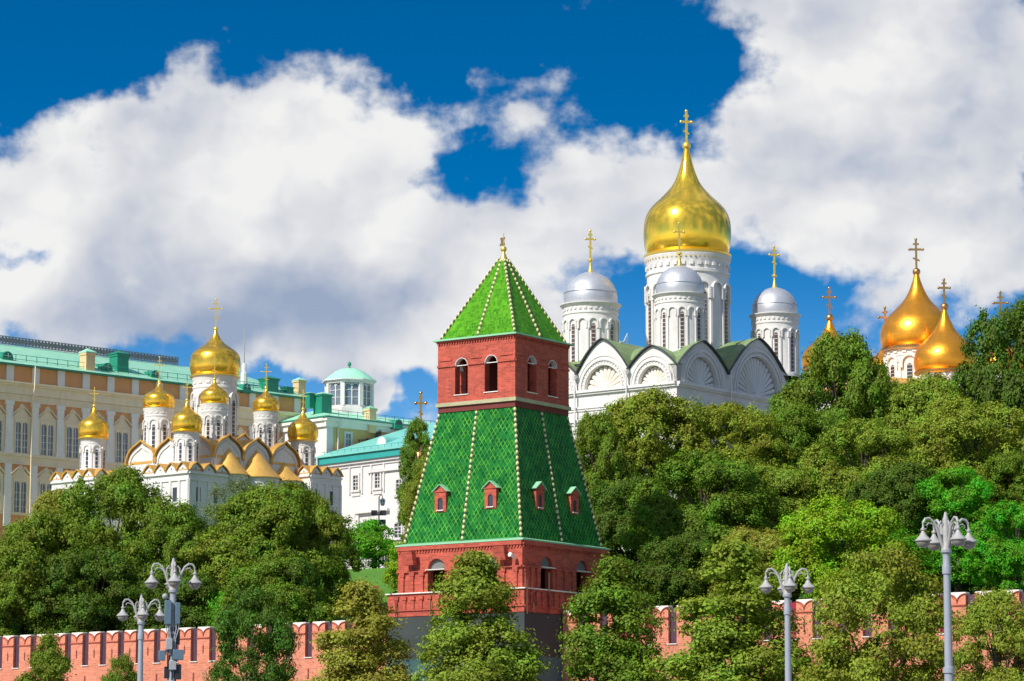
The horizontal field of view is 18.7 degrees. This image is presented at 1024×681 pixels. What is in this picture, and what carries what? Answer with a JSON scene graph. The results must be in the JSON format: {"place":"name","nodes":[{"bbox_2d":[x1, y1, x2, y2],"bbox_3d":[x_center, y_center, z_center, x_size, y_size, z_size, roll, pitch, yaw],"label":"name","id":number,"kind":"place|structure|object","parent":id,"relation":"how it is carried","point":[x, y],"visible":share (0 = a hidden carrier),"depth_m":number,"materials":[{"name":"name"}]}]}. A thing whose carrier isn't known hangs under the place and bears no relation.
{"place":"outdoors","nodes":[
{"label":"outdoors","id":0,"kind":"place"},
{"bbox_2d":[0,0,1023,422],"label":"sky","id":1,"kind":"structure","parent":0,"point":[342,177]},
{"bbox_2d":[321,530,1023,620],"bbox_3d":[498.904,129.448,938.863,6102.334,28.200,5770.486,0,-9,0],"label":"ground","id":2,"kind":"structure","parent":0,"point":[374,574],"depth_m":316.96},
{"bbox_2d":[0,564,35,627],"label":"broadleaf tree","id":3,"kind":"object","parent":2,"relation":"on","point":[8,579],"visible":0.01,"depth_m":301.55,"materials":[{"name":"green plant"}]},
{"bbox_2d":[0,590,60,635],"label":"broadleaf tree","id":4,"kind":"object","parent":2,"relation":"on","point":[18,625],"visible":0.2,"depth_m":298.55,"materials":[{"name":"green plant"}]},
{"bbox_2d":[11,629,76,680],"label":"street tree","id":5,"kind":"object","parent":2,"relation":"on","point":[48,665],"visible":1,"depth_m":223.38,"materials":[{"name":"green plant"}]},
{"bbox_2d":[0,505,111,636],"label":"broadleaf tree","id":6,"kind":"object","parent":2,"relation":"on","point":[26,544],"visible":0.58,"depth_m":298.29,"materials":[{"name":"green plant"}]},
{"bbox_2d":[26,486,86,629],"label":"broadleaf tree","id":7,"kind":"object","parent":2,"relation":"on","point":[44,499],"visible":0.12,"depth_m":321.55,"materials":[{"name":"green plant"}]},
{"bbox_2d":[21,541,154,634],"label":"broadleaf tree","id":8,"kind":"object","parent":2,"relation":"on","point":[99,607],"visible":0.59,"depth_m":293.94,"materials":[{"name":"green plant"}]},
{"bbox_2d":[47,464,177,592],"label":"broadleaf tree","id":9,"kind":"object","parent":2,"relation":"on","point":[123,494],"visible":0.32,"depth_m":305.64,"materials":[{"name":"green plant"}]},
{"bbox_2d":[99,650,143,680],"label":"street tree","id":10,"kind":"object","parent":2,"relation":"on","point":[122,665],"visible":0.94,"depth_m":220.54,"materials":[{"name":"green plant"}]},
{"bbox_2d":[0,335,306,542],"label":"ochre palace","id":11,"kind":"structure","parent":2,"relation":"on","point":[46,401],"depth_m":386.27,"materials":[{"name":"paint"}]},
{"bbox_2d":[0,466,5,513],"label":"window","id":12,"kind":"structure","parent":11,"relation":"in","point":[1,474],"depth_m":376.85,"materials":[{"name":"beige paint"}]},
{"bbox_2d":[0,405,6,451],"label":"window","id":13,"kind":"structure","parent":11,"relation":"in","point":[2,417],"depth_m":377.86,"materials":[{"name":"beige stone"}]},
{"bbox_2d":[11,465,31,515],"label":"window","id":14,"kind":"structure","parent":11,"relation":"in","point":[20,479],"depth_m":378.69,"materials":[{"name":"beige paint"}]},
{"bbox_2d":[12,404,31,453],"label":"window","id":15,"kind":"structure","parent":11,"relation":"in","point":[21,420],"depth_m":379.80,"materials":[{"name":"beige stone"}]},
{"bbox_2d":[37,467,52,497],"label":"window","id":16,"kind":"structure","parent":11,"relation":"in","point":[43,477],"depth_m":381.29,"materials":[{"name":"beige paint"}]},
{"bbox_2d":[38,406,58,456],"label":"window","id":17,"kind":"structure","parent":11,"relation":"in","point":[47,423],"depth_m":382.41,"materials":[{"name":"beige stone"}]},
{"bbox_2d":[64,409,82,458],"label":"window","id":18,"kind":"structure","parent":11,"relation":"in","point":[72,444],"depth_m":384.94,"materials":[{"name":"beige stone"}]},
{"bbox_2d":[113,414,132,462],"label":"window","id":19,"kind":"structure","parent":11,"relation":"in","point":[122,431],"depth_m":390.05,"materials":[{"name":"beige stone"}]},
{"bbox_2d":[138,421,142,440],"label":"window","id":20,"kind":"structure","parent":11,"relation":"in","point":[140,432],"depth_m":392.15,"materials":[{"name":"beige stone"}]},
{"bbox_2d":[237,427,247,434],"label":"window","id":21,"kind":"structure","parent":11,"relation":"in","point":[240,431],"depth_m":403.31,"materials":[{"name":"beige stone"}]},
{"bbox_2d":[241,327,246,383],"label":"flagpole","id":22,"kind":"object","parent":11,"relation":"on","point":[244,375],"visible":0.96,"depth_m":407.71,"materials":[{"name":"white metal"}]},
{"bbox_2d":[109,498,220,616],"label":"broadleaf tree","id":23,"kind":"object","parent":2,"relation":"on","point":[172,527],"visible":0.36,"depth_m":298.22,"materials":[{"name":"green plant"}]},
{"bbox_2d":[128,566,223,630],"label":"broadleaf tree","id":24,"kind":"object","parent":2,"relation":"on","point":[193,615],"visible":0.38,"depth_m":287.95,"materials":[{"name":"green plant"}]},
{"bbox_2d":[49,298,343,550],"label":"many domed cathedral","id":25,"kind":"structure","parent":2,"relation":"on","point":[199,453],"depth_m":353.12,"materials":[{"name":"stone"}]},
{"bbox_2d":[202,590,226,626],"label":"bush","id":26,"kind":"object","parent":2,"relation":"on","point":[211,606],"visible":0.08,"depth_m":286.23,"materials":[{"name":"green plant"}]},
{"bbox_2d":[165,529,266,626],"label":"broadleaf tree","id":27,"kind":"object","parent":2,"relation":"on","point":[223,543],"visible":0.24,"depth_m":293.74,"materials":[{"name":"green plant"}]},
{"bbox_2d":[198,471,257,550],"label":"tree","id":28,"kind":"object","parent":2,"relation":"on","point":[209,510],"visible":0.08,"depth_m":330.76,"materials":[{"name":"green plant"}]},
{"bbox_2d":[202,581,302,680],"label":"street tree","id":29,"kind":"object","parent":2,"relation":"on","point":[272,645],"visible":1,"depth_m":220.29,"materials":[{"name":"green plant"}]},
{"bbox_2d":[213,554,337,623],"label":"broadleaf tree","id":30,"kind":"object","parent":2,"relation":"on","point":[267,572],"visible":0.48,"depth_m":280.91,"materials":[{"name":"green plant"}]},
{"bbox_2d":[205,478,369,616],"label":"broadleaf tree","id":31,"kind":"object","parent":2,"relation":"on","point":[268,507],"visible":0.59,"depth_m":296.82,"materials":[{"name":"green plant"}]},
{"bbox_2d":[281,556,324,621],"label":"broadleaf tree","id":32,"kind":"object","parent":2,"relation":"on","point":[312,574],"visible":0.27,"depth_m":283.02,"materials":[{"name":"green plant"}]},
{"bbox_2d":[275,493,352,620],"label":"broadleaf tree","id":33,"kind":"object","parent":2,"relation":"on","point":[325,534],"visible":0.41,"depth_m":298.41,"materials":[{"name":"green plant"}]},
{"bbox_2d":[288,576,422,680],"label":"street tree","id":34,"kind":"object","parent":2,"relation":"on","point":[357,663],"visible":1,"depth_m":213.05,"materials":[{"name":"green plant"}]},
{"bbox_2d":[278,362,435,456],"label":"yellow wing","id":35,"kind":"structure","parent":2,"relation":"on","point":[342,414],"depth_m":406.96,"materials":[{"name":"paint"}]},
{"bbox_2d":[343,431,352,447],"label":"window","id":36,"kind":"structure","parent":35,"relation":"in","point":[348,436],"depth_m":404.10,"materials":[{"name":"clear glass"}]},
{"bbox_2d":[348,553,387,568],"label":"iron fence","id":37,"kind":"object","parent":2,"relation":"on","point":[366,564],"visible":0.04,"depth_m":347.36,"materials":[{"name":"grey metal"}]},
{"bbox_2d":[345,518,397,568],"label":"broadleaf tree","id":38,"kind":"object","parent":2,"relation":"on","point":[371,540],"visible":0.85,"depth_m":339.05,"materials":[{"name":"green plant"}]},
{"bbox_2d":[315,423,435,568],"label":"white wing","id":39,"kind":"structure","parent":2,"relation":"on","point":[369,469],"depth_m":391.20,"materials":[{"name":"white paint"}]},
{"bbox_2d":[348,466,362,496],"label":"window","id":40,"kind":"structure","parent":39,"relation":"in","point":[354,480],"depth_m":392.63,"materials":[{"name":"paint"}]},
{"bbox_2d":[370,463,384,494],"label":"window","id":41,"kind":"structure","parent":39,"relation":"in","point":[377,476],"depth_m":389.57,"materials":[{"name":"paint"}]},
{"bbox_2d":[391,521,402,539],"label":"window","id":42,"kind":"structure","parent":39,"relation":"in","point":[397,530],"depth_m":385.88,"materials":[{"name":"stone"}]},
{"bbox_2d":[393,477,401,496],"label":"window","id":43,"kind":"structure","parent":39,"relation":"in","point":[397,482],"depth_m":386.78,"materials":[{"name":"paint"}]},
{"bbox_2d":[371,495,385,525],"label":"lantern post","id":44,"kind":"object","parent":2,"relation":"on","point":[381,501],"visible":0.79,"depth_m":366.95,"materials":[{"name":"black metal"}]},
{"bbox_2d":[381,541,403,591],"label":"bush","id":45,"kind":"object","parent":2,"relation":"on","point":[392,568],"visible":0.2,"depth_m":311.59,"materials":[{"name":"green plant"}]},
{"bbox_2d":[398,453,426,536],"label":"broadleaf tree","id":46,"kind":"object","parent":2,"relation":"on","point":[408,494],"visible":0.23,"depth_m":318.55,"materials":[{"name":"green plant"}]},
{"bbox_2d":[394,415,431,543],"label":"broadleaf tree","id":47,"kind":"object","parent":2,"relation":"on","point":[418,426],"visible":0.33,"depth_m":331.08,"materials":[{"name":"green plant"}]},
{"bbox_2d":[414,391,426,460],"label":"cross topped belfry","id":48,"kind":"object","parent":2,"relation":"on","point":[420,411],"visible":0.13,"depth_m":337.60,"materials":[{"name":"gold metal"}]},
{"bbox_2d":[407,547,558,680],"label":"street tree","id":49,"kind":"object","parent":2,"relation":"on","point":[464,586],"visible":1,"depth_m":205.81,"materials":[{"name":"green plant"}]},
{"bbox_2d":[385,233,610,680],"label":"brick tower","id":50,"kind":"structure","parent":2,"relation":"on","point":[502,475],"depth_m":257.77,"materials":[{"name":"red brick"}]},
{"bbox_2d":[0,589,1023,680],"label":"fortress wall","id":51,"kind":"structure","parent":2,"relation":"on","point":[91,653],"depth_m":276.64,"materials":[{"name":"brick"}]},
{"bbox_2d":[571,408,638,543],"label":"broadleaf tree","id":52,"kind":"object","parent":2,"relation":"on","point":[595,435],"visible":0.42,"depth_m":299.81,"materials":[{"name":"green plant"}]},
{"bbox_2d":[553,551,674,680],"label":"street tree","id":53,"kind":"object","parent":2,"relation":"on","point":[599,656],"visible":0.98,"depth_m":206.00,"materials":[{"name":"green plant"}]},
{"bbox_2d":[589,473,683,602],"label":"broadleaf tree","id":54,"kind":"object","parent":2,"relation":"on","point":[605,515],"visible":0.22,"depth_m":282.26,"materials":[{"name":"green plant"}]},
{"bbox_2d":[574,384,721,553],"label":"broadleaf tree","id":55,"kind":"object","parent":2,"relation":"on","point":[648,414],"visible":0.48,"depth_m":305.19,"materials":[{"name":"green plant"}]},
{"bbox_2d":[625,529,718,607],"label":"broadleaf tree","id":56,"kind":"object","parent":2,"relation":"on","point":[656,574],"visible":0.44,"depth_m":262.77,"materials":[{"name":"green plant"}]},
{"bbox_2d":[560,110,800,548],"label":"shell gabled cathedral","id":57,"kind":"structure","parent":2,"relation":"on","point":[689,349],"depth_m":345.04,"materials":[{"name":"stone"}]},
{"bbox_2d":[617,447,782,599],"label":"broadleaf tree","id":58,"kind":"object","parent":2,"relation":"on","point":[719,515],"visible":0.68,"depth_m":275.55,"materials":[{"name":"green plant"}]},
{"bbox_2d":[631,534,818,680],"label":"street tree","id":59,"kind":"object","parent":2,"relation":"on","point":[730,635],"visible":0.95,"depth_m":195.66,"materials":[{"name":"green plant"}]},
{"bbox_2d":[668,399,796,521],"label":"broadleaf tree","id":60,"kind":"object","parent":2,"relation":"on","point":[736,421],"visible":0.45,"depth_m":307.30,"materials":[{"name":"green plant"}]},
{"bbox_2d":[701,523,806,602],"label":"broadleaf tree","id":61,"kind":"object","parent":2,"relation":"on","point":[768,541],"visible":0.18,"depth_m":259.17,"materials":[{"name":"green plant"}]},
{"bbox_2d":[722,459,824,543],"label":"broadleaf tree","id":62,"kind":"object","parent":2,"relation":"on","point":[788,478],"visible":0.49,"depth_m":279.13,"materials":[{"name":"green plant"}]},
{"bbox_2d":[742,401,846,494],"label":"broadleaf tree","id":63,"kind":"object","parent":2,"relation":"on","point":[803,425],"visible":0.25,"depth_m":311.91,"materials":[{"name":"green plant"}]},
{"bbox_2d":[763,326,910,470],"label":"broadleaf tree","id":64,"kind":"object","parent":2,"relation":"on","point":[849,360],"visible":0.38,"depth_m":322.32,"materials":[{"name":"green plant"}]},
{"bbox_2d":[766,494,908,600],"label":"broadleaf tree","id":65,"kind":"object","parent":2,"relation":"on","point":[827,518],"visible":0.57,"depth_m":252.78,"materials":[{"name":"green plant"}]},
{"bbox_2d":[794,416,922,552],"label":"broadleaf tree","id":66,"kind":"object","parent":2,"relation":"on","point":[831,479],"visible":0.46,"depth_m":282.64,"materials":[{"name":"green plant"}]},
{"bbox_2d":[849,374,902,457],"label":"broadleaf tree","id":67,"kind":"object","parent":2,"relation":"on","point":[893,382],"visible":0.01,"depth_m":325.49,"materials":[{"name":"green plant"}]},
{"bbox_2d":[792,539,968,680],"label":"street tree","id":68,"kind":"object","parent":2,"relation":"on","point":[912,610],"visible":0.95,"depth_m":187.29,"materials":[{"name":"green plant"}]},
{"bbox_2d":[837,459,960,582],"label":"broadleaf tree","id":69,"kind":"object","parent":2,"relation":"on","point":[885,485],"visible":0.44,"depth_m":266.84,"materials":[{"name":"green plant"}]},
{"bbox_2d":[858,528,943,592],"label":"broadleaf tree","id":70,"kind":"object","parent":2,"relation":"on","point":[911,543],"visible":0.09,"depth_m":258.54,"materials":[{"name":"green plant"}]},
{"bbox_2d":[801,238,1023,539],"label":"five domed cathedral","id":71,"kind":"structure","parent":2,"relation":"on","point":[919,334],"depth_m":425.42,"materials":[{"name":"metal"}]},
{"bbox_2d":[860,370,990,459],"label":"broadleaf tree","id":72,"kind":"object","parent":2,"relation":"on","point":[919,396],"visible":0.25,"depth_m":317.63,"materials":[{"name":"green plant"}]},
{"bbox_2d":[902,464,1012,591],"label":"broadleaf tree","id":73,"kind":"object","parent":2,"relation":"on","point":[969,503],"visible":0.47,"depth_m":264.62,"materials":[{"name":"green plant"}]},
{"bbox_2d":[902,395,1023,535],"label":"broadleaf tree","id":74,"kind":"object","parent":2,"relation":"on","point":[962,419],"visible":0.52,"depth_m":278.09,"materials":[{"name":"green plant"}]},
{"bbox_2d":[942,585,1023,680],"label":"street tree","id":75,"kind":"object","parent":2,"relation":"on","point":[990,610],"visible":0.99,"depth_m":184.35,"materials":[{"name":"green plant"}]},
{"bbox_2d":[949,295,1023,454],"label":"broadleaf tree","id":76,"kind":"object","parent":2,"relation":"on","point":[982,382],"visible":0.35,"depth_m":318.30,"materials":[{"name":"green plant"}]},
{"bbox_2d":[956,499,1023,592],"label":"broadleaf tree","id":77,"kind":"object","parent":2,"relation":"on","point":[997,561],"visible":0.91,"depth_m":253.30,"materials":[{"name":"green plant"}]},
{"bbox_2d":[979,449,1023,538],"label":"broadleaf tree","id":78,"kind":"object","parent":2,"relation":"on","point":[1001,465],"visible":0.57,"depth_m":273.85,"materials":[{"name":"green plant"}]},
{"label":"pavement","id":79,"kind":"structure","parent":0,"visible":0},
{"bbox_2d":[117,594,163,680],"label":"street lamp","id":80,"kind":"object","parent":79,"relation":"on","point":[141,616],"visible":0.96,"depth_m":154.43,"materials":[{"name":"metal"}]},
{"bbox_2d":[144,558,201,680],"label":"street lamp","id":81,"kind":"object","parent":79,"relation":"on","point":[172,670],"visible":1,"depth_m":132.45,"materials":[{"name":"metal"}]},
{"bbox_2d":[759,563,814,680],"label":"street lamp","id":82,"kind":"object","parent":79,"relation":"on","point":[787,587],"visible":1,"depth_m":134.65,"materials":[{"name":"metal"}]},
{"bbox_2d":[915,512,976,680],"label":"street lamp","id":83,"kind":"object","parent":79,"relation":"on","point":[946,539],"visible":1,"depth_m":111.45,"materials":[{"name":"metal"}]}
]}

